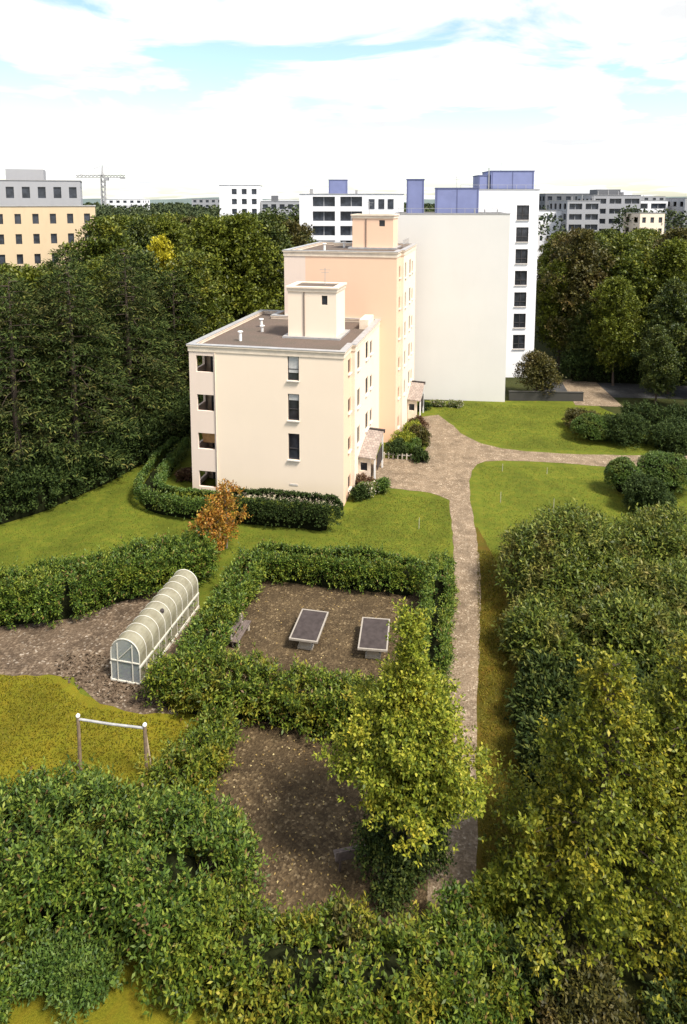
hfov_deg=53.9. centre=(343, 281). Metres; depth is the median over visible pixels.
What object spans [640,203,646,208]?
window
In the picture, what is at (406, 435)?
shrub
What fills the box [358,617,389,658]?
table tennis
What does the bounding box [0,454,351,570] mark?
grass
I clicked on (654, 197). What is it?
apartment block
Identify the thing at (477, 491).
lawn
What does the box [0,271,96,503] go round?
conifer
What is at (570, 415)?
round shrub
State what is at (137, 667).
plant row
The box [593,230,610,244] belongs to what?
broadleaf tree
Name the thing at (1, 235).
window
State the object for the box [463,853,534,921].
shrub
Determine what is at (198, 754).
hedge
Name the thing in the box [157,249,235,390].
broadleaf tree
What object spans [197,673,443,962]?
mulch yard
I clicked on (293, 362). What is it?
window
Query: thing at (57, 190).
window
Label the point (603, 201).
window
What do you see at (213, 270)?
broadleaf tree
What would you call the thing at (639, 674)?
shrub
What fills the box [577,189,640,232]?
terraced block
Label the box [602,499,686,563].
shrub
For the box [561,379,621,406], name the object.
forecourt
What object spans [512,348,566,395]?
round tree
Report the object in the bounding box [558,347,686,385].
hedge
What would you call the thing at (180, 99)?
sky
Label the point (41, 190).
window
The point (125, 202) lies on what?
apartment block
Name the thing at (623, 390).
road
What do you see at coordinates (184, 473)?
shrub
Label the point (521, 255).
window
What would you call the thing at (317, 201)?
window
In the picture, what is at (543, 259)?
broadleaf tree
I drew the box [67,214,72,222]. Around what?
window
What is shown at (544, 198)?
apartment block
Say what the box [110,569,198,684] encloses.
greenhouse
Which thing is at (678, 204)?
apartment block
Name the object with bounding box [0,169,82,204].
apartment block
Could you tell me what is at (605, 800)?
lime tree
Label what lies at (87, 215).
window
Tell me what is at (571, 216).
window
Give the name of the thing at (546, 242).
broadleaf tree
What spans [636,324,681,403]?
broadleaf tree
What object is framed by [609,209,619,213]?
window
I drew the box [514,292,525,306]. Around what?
window
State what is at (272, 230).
broadleaf tree
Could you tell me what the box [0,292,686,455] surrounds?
ground
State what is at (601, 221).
window
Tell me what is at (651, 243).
broadleaf tree
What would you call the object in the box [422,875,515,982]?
shrub
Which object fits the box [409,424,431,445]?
shrub
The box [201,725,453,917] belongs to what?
fallen leaves
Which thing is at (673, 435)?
round shrub
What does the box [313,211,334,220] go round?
window
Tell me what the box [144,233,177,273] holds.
yellow tree
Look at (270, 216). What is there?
broadleaf tree
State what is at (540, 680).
shrub
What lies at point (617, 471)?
round shrub
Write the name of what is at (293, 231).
broadleaf tree
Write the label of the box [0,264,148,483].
conifer
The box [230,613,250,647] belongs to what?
park bench
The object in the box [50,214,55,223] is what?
window
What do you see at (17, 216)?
window
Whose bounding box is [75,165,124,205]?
tower crane
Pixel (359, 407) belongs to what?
window
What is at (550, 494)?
grass
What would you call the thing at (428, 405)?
shrub
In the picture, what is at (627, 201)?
window
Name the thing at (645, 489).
round shrub
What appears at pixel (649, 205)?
terraced block
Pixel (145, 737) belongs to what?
clothes frame
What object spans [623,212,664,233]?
apartment block
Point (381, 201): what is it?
window
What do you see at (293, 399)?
window
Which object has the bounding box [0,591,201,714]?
gravel patch
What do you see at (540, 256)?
broadleaf tree
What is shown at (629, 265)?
broadleaf tree
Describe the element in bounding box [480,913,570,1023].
shrub
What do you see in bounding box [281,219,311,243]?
broadleaf tree
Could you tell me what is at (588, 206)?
window
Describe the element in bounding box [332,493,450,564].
grass
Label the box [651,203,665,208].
window
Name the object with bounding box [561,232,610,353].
broadleaf tree
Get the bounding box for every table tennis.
[289,609,328,649]
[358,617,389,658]
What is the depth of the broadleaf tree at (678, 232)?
101.81 m
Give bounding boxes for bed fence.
[383,452,415,460]
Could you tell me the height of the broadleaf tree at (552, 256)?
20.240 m
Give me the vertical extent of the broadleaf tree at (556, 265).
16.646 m
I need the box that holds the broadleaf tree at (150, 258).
[115,248,186,408]
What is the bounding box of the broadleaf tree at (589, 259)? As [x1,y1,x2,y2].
[536,227,620,350]
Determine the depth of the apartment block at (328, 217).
139.38 m
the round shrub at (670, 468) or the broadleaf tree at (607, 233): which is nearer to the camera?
the round shrub at (670, 468)
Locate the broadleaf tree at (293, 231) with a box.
[280,218,315,248]
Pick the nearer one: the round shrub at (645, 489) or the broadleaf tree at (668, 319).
the round shrub at (645, 489)
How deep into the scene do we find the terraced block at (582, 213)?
195.59 m
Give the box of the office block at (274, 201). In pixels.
[261,196,298,214]
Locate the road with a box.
[543,382,686,398]
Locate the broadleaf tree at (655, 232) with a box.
[647,228,664,239]
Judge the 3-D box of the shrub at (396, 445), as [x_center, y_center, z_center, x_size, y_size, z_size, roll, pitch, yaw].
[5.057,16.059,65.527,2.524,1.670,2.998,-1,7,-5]
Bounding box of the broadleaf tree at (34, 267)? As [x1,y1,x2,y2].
[17,264,76,412]
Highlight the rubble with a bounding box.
[54,652,176,709]
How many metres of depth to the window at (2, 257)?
100.42 m
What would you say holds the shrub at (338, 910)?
on the yellowed lawn at (121, 1007)
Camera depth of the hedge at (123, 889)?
22.18 m
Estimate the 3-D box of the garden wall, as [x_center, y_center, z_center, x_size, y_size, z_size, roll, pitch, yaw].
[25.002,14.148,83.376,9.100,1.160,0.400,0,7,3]
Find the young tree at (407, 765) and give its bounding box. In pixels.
[311,596,505,920]
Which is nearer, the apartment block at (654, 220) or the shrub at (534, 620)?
the shrub at (534, 620)
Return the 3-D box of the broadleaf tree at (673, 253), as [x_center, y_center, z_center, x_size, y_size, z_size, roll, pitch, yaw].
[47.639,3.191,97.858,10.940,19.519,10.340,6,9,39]
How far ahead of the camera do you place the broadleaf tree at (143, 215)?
139.97 m
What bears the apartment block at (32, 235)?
on the ground at (510, 382)
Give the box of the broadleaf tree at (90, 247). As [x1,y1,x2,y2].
[49,213,144,277]
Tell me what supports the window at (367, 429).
in the apartment block at (290, 402)
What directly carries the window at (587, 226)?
in the terraced block at (582, 213)
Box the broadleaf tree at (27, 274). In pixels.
[0,263,84,404]
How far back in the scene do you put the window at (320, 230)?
140.20 m
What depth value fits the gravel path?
50.83 m
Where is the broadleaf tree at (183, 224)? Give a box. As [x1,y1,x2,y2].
[169,221,193,247]
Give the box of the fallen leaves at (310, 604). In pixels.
[245,584,397,667]
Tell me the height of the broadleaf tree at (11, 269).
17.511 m
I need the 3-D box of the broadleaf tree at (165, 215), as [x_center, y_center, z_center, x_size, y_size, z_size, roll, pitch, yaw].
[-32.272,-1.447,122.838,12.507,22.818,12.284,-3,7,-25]
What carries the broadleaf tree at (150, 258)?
on the ground at (510, 382)
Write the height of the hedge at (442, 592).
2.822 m
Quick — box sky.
[0,0,686,201]
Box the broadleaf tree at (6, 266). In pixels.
[0,262,10,275]
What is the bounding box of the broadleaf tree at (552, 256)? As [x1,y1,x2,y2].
[536,227,584,316]
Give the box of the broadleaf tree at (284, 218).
[280,215,301,232]
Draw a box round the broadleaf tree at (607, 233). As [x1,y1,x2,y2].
[599,228,617,238]
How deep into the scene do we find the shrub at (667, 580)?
38.07 m
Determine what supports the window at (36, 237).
in the apartment block at (32, 235)
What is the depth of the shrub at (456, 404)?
80.64 m
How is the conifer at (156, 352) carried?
on the lawn at (477, 491)
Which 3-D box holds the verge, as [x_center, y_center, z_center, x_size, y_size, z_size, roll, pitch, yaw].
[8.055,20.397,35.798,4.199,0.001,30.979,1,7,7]
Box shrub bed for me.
[500,550,686,1023]
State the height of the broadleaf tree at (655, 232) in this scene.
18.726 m
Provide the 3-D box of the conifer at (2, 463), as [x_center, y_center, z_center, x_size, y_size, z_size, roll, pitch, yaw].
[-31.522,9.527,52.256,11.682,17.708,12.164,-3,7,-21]
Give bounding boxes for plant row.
[115,643,137,677]
[128,600,196,677]
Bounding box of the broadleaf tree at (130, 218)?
[128,214,147,233]
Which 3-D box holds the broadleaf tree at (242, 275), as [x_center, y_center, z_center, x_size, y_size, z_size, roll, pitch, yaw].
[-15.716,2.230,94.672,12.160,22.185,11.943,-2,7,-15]
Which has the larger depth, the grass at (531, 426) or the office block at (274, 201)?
the office block at (274, 201)
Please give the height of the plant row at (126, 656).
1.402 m
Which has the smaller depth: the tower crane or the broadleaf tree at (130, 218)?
the broadleaf tree at (130, 218)
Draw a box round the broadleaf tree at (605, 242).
[572,232,610,313]
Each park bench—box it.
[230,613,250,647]
[333,845,367,871]
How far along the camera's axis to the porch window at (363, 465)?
58.67 m
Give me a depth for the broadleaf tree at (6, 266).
83.87 m
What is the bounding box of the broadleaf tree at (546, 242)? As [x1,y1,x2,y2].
[538,231,565,269]
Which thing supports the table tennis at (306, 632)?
on the play yard at (291, 603)
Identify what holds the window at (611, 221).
in the terraced block at (612, 201)
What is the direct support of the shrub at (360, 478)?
on the lawn at (477, 491)
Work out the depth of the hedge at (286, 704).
32.04 m
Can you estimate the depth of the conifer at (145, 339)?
64.65 m
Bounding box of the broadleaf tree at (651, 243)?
[647,238,661,250]
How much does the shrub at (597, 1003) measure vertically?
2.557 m
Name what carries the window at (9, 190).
in the apartment block at (26, 187)
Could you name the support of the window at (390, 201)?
in the apartment block at (328, 217)
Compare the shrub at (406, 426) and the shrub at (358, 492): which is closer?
the shrub at (358, 492)
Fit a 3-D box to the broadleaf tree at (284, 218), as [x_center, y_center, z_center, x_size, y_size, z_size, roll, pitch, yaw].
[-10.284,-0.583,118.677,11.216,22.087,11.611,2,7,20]
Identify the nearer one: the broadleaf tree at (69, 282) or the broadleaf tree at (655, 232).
the broadleaf tree at (69, 282)
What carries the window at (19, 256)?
in the apartment block at (32, 235)
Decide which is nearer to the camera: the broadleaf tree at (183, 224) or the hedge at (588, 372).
the hedge at (588, 372)
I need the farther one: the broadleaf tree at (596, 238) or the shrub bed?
the broadleaf tree at (596, 238)
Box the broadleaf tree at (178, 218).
[171,211,187,222]
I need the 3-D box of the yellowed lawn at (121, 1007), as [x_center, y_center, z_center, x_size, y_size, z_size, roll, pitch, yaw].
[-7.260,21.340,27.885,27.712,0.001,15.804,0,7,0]
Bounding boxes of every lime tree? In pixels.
[477,638,686,1023]
[559,625,686,950]
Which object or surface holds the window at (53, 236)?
in the apartment block at (32, 235)
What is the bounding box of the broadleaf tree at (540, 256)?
[537,242,548,280]
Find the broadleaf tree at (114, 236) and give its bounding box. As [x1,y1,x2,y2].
[84,223,135,258]
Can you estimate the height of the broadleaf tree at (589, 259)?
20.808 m
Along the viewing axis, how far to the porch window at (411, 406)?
75.54 m
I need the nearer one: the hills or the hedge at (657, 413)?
the hedge at (657, 413)
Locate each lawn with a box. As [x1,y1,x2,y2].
[0,401,686,697]
[0,674,511,1023]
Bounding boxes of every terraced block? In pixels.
[548,195,600,231]
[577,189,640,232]
[640,195,667,230]
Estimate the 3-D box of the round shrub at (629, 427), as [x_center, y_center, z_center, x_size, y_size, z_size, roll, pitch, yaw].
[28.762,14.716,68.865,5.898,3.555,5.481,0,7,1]
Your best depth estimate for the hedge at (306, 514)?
50.78 m
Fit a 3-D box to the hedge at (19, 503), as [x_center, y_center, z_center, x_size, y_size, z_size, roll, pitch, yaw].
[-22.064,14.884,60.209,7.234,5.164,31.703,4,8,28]
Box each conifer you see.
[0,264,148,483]
[0,267,71,483]
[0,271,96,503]
[0,400,19,469]
[6,249,148,452]
[77,246,189,449]
[79,266,189,425]
[134,268,208,410]
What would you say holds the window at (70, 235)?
in the apartment block at (32, 235)
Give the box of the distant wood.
[83,201,686,239]
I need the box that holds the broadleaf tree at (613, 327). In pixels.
[586,274,648,385]
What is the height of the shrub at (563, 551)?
5.886 m
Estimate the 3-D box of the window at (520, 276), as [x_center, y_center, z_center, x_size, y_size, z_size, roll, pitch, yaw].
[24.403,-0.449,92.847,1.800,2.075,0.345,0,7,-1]
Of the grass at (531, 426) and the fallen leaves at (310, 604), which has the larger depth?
the grass at (531, 426)
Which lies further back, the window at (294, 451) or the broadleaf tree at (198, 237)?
the broadleaf tree at (198, 237)
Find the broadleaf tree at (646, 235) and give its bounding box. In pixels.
[629,227,655,246]
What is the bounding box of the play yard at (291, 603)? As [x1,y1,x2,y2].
[212,580,421,692]
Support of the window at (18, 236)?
in the apartment block at (32, 235)
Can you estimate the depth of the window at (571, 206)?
195.46 m
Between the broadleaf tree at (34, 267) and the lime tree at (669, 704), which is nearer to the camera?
the lime tree at (669, 704)
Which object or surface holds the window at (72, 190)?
in the apartment block at (26, 187)
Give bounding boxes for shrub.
[0,937,21,1023]
[8,924,130,1023]
[173,467,191,482]
[326,895,384,952]
[349,483,373,500]
[355,472,378,484]
[357,479,380,496]
[376,476,391,493]
[383,437,409,458]
[388,429,418,442]
[401,419,421,431]
[402,437,421,456]
[406,415,430,428]
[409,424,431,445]
[410,446,430,462]
[417,401,432,410]
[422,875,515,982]
[430,969,523,1023]
[431,399,446,406]
[447,399,463,408]
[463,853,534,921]
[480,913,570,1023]
[489,498,657,613]
[491,585,600,670]
[503,647,589,725]
[510,709,588,812]
[531,934,650,1023]
[557,644,659,742]
[561,407,601,433]
[565,584,686,686]
[570,412,612,439]
[598,546,686,658]
[599,412,651,448]
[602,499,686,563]
[603,455,640,492]
[621,471,678,514]
[635,937,686,1023]
[637,450,686,492]
[645,414,686,454]
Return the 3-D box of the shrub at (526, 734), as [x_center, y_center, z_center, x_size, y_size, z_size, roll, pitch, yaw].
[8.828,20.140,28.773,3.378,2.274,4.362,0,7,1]
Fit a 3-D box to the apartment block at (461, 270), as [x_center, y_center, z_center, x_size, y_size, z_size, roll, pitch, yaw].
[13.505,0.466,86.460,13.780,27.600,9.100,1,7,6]
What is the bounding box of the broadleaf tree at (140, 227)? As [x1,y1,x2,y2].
[120,217,155,262]
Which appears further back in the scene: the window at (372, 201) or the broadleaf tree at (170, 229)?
the window at (372, 201)
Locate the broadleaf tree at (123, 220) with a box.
[107,213,134,240]
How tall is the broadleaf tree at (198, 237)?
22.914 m
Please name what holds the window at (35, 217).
in the apartment block at (32, 235)
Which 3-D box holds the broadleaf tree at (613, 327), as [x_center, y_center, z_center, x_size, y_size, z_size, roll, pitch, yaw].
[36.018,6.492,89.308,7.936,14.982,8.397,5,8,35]
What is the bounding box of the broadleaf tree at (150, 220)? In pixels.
[143,214,156,224]
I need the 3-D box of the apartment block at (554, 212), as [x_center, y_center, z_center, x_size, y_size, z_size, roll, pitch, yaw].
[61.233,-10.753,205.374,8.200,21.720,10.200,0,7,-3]
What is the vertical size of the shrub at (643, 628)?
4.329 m
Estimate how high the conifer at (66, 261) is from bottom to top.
20.237 m
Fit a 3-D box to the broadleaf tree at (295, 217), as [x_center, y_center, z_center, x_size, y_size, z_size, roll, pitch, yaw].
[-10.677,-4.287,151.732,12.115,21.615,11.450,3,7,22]
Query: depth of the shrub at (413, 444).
65.30 m
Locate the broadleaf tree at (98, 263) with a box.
[59,258,140,406]
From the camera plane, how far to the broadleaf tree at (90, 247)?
87.14 m
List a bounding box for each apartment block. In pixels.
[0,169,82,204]
[0,205,95,268]
[103,199,149,209]
[186,272,384,505]
[192,199,218,207]
[219,183,261,216]
[282,201,425,442]
[299,179,403,243]
[394,179,510,401]
[460,168,539,376]
[536,210,564,279]
[539,193,589,209]
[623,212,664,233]
[641,196,665,199]
[666,198,686,228]
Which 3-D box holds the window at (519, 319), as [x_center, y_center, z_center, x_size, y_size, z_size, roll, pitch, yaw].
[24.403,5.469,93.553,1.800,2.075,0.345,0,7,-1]
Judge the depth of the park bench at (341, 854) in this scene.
24.74 m
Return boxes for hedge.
[0,387,202,524]
[0,524,221,630]
[0,753,278,1020]
[128,696,249,846]
[132,436,235,518]
[132,631,378,743]
[146,867,543,1023]
[173,542,271,672]
[227,487,344,531]
[248,538,428,595]
[417,548,460,679]
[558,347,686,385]
[619,398,686,426]
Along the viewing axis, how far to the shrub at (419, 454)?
63.74 m
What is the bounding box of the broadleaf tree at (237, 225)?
[208,210,284,320]
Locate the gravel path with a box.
[371,415,686,919]
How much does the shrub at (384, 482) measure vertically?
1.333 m
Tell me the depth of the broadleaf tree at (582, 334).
92.65 m
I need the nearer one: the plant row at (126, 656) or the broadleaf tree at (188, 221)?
the plant row at (126, 656)
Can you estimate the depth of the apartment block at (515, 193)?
92.34 m
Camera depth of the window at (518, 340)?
94.03 m
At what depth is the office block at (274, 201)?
208.89 m
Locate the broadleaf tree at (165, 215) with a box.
[152,211,177,231]
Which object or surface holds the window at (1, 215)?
in the apartment block at (32, 235)
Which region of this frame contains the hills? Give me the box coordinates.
[83,197,686,203]
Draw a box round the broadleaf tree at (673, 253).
[634,236,686,350]
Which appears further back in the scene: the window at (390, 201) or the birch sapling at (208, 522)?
the window at (390, 201)
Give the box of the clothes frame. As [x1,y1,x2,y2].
[76,713,151,780]
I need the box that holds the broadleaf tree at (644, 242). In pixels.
[609,230,659,342]
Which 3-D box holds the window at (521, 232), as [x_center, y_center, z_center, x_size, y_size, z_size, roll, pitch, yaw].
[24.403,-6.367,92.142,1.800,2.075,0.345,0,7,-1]
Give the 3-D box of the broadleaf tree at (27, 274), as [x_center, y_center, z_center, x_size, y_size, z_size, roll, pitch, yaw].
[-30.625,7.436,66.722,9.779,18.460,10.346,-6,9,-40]
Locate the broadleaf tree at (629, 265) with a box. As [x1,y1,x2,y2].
[586,231,662,357]
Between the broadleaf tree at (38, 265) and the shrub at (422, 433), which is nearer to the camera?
the shrub at (422, 433)
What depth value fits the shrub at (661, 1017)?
19.65 m
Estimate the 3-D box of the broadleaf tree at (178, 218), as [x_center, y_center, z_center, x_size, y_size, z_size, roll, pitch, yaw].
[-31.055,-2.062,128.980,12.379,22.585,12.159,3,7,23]
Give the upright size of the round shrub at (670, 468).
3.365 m
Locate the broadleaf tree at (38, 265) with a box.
[35,262,58,295]
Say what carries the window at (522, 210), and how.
in the apartment block at (515, 193)
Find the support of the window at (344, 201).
in the apartment block at (328, 217)
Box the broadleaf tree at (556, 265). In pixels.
[535,256,584,368]
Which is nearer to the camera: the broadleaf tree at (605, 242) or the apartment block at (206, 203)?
the broadleaf tree at (605, 242)
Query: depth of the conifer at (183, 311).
73.11 m
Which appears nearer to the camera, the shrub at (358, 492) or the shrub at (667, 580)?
the shrub at (667, 580)
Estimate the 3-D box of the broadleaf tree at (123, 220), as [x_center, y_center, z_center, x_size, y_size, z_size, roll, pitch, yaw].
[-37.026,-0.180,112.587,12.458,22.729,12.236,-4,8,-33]
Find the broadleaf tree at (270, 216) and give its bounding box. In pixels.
[244,211,295,301]
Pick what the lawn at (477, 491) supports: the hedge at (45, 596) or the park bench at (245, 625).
the hedge at (45, 596)
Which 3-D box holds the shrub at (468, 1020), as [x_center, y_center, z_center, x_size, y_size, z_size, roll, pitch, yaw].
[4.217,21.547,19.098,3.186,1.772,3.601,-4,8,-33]
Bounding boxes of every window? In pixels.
[0,214,2,223]
[0,234,3,243]
[0,255,5,264]
[6,187,13,197]
[14,214,20,223]
[16,234,21,243]
[17,254,22,263]
[22,187,29,197]
[32,214,38,223]
[33,234,39,243]
[34,254,40,263]
[38,187,45,197]
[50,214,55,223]
[51,234,56,242]
[53,187,61,197]
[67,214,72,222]
[68,233,73,242]
[69,187,76,197]
[84,213,89,222]
[286,356,299,381]
[287,394,299,421]
[287,433,299,461]
[313,197,334,205]
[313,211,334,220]
[313,226,334,234]
[340,197,361,205]
[340,211,361,220]
[340,226,351,234]
[357,351,361,371]
[357,389,361,409]
[357,426,361,446]
[361,462,366,469]
[365,413,369,432]
[369,199,374,208]
[378,199,383,208]
[388,199,393,208]
[409,404,413,409]
[512,335,524,349]
[513,314,525,328]
[514,271,527,285]
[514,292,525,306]
[515,249,527,263]
[516,205,529,220]
[516,227,528,242]
[569,204,581,208]
[569,214,580,219]
[569,224,580,229]
[585,214,596,219]
[585,224,596,229]
[586,204,597,208]
[596,199,605,203]
[599,219,604,223]
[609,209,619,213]
[609,219,619,223]
[610,199,620,203]
[625,199,638,203]
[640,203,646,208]
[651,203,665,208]
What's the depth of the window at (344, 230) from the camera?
140.10 m
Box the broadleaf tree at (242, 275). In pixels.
[222,243,267,309]
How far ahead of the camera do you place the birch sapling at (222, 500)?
47.18 m
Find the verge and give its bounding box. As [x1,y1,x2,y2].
[475,527,528,922]
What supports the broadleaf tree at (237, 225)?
on the ground at (510, 382)
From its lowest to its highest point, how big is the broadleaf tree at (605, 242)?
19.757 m
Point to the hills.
(189, 201)
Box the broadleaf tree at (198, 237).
[170,214,255,326]
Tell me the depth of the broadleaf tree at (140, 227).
105.63 m
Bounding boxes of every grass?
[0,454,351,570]
[0,674,192,823]
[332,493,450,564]
[435,403,653,452]
[480,465,686,550]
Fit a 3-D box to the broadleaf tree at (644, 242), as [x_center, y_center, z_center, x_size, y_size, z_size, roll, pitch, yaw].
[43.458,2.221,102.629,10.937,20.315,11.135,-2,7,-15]
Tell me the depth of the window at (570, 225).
196.13 m
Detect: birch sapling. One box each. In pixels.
[181,503,231,560]
[203,478,252,548]
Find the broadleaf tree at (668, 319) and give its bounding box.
[635,277,686,393]
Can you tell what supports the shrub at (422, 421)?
on the lawn at (477, 491)
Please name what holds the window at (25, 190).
in the apartment block at (26, 187)
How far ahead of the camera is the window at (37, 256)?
102.06 m
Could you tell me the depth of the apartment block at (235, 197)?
204.78 m
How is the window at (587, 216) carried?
in the terraced block at (582, 213)
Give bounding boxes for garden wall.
[509,391,583,400]
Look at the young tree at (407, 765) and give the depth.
23.19 m
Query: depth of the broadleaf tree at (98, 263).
71.06 m
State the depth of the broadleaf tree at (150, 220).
128.58 m
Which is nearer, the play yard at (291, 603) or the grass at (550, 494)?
the play yard at (291, 603)
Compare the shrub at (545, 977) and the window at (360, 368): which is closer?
the shrub at (545, 977)
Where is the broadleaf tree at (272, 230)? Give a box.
[252,217,292,314]
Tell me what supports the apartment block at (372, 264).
on the lawn at (477, 491)
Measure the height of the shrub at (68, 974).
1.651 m
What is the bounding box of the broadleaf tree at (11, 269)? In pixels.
[2,263,24,283]
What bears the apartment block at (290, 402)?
on the lawn at (477, 491)
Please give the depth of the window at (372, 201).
138.77 m
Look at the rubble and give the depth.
34.76 m
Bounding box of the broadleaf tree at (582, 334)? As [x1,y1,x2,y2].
[562,301,602,366]
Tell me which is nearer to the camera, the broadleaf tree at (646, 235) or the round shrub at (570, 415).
the round shrub at (570, 415)
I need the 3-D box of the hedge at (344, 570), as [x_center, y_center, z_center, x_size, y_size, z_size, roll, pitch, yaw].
[-0.392,18.153,43.394,12.075,2.649,2.953,1,7,11]
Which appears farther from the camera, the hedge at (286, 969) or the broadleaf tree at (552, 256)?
the broadleaf tree at (552, 256)
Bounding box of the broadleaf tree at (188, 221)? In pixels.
[180,215,197,226]
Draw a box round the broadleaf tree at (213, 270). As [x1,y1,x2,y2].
[168,246,240,331]
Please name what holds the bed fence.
on the gravel path
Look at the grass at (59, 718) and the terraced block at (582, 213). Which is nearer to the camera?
the grass at (59, 718)
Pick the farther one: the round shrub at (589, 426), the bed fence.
the round shrub at (589, 426)
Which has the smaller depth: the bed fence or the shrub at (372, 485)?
the shrub at (372, 485)
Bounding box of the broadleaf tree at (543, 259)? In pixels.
[536,232,565,305]
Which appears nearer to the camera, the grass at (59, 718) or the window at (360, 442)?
the grass at (59, 718)
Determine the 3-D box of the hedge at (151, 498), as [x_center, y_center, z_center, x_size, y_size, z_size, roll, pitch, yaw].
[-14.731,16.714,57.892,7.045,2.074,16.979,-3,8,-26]
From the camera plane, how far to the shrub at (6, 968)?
20.48 m
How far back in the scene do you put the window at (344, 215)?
139.72 m
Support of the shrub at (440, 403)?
on the lawn at (477, 491)
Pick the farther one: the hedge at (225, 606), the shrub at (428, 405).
the shrub at (428, 405)
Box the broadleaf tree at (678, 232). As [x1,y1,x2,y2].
[641,225,686,350]
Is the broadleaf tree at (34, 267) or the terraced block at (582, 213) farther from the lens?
the terraced block at (582, 213)
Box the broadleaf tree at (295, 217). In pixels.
[288,214,298,221]
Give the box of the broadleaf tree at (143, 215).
[133,213,151,219]
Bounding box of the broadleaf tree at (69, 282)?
[59,260,107,402]
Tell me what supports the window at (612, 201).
in the terraced block at (612, 201)
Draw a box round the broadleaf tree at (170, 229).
[142,217,186,256]
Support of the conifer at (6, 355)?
on the lawn at (477, 491)
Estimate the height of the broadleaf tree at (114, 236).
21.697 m

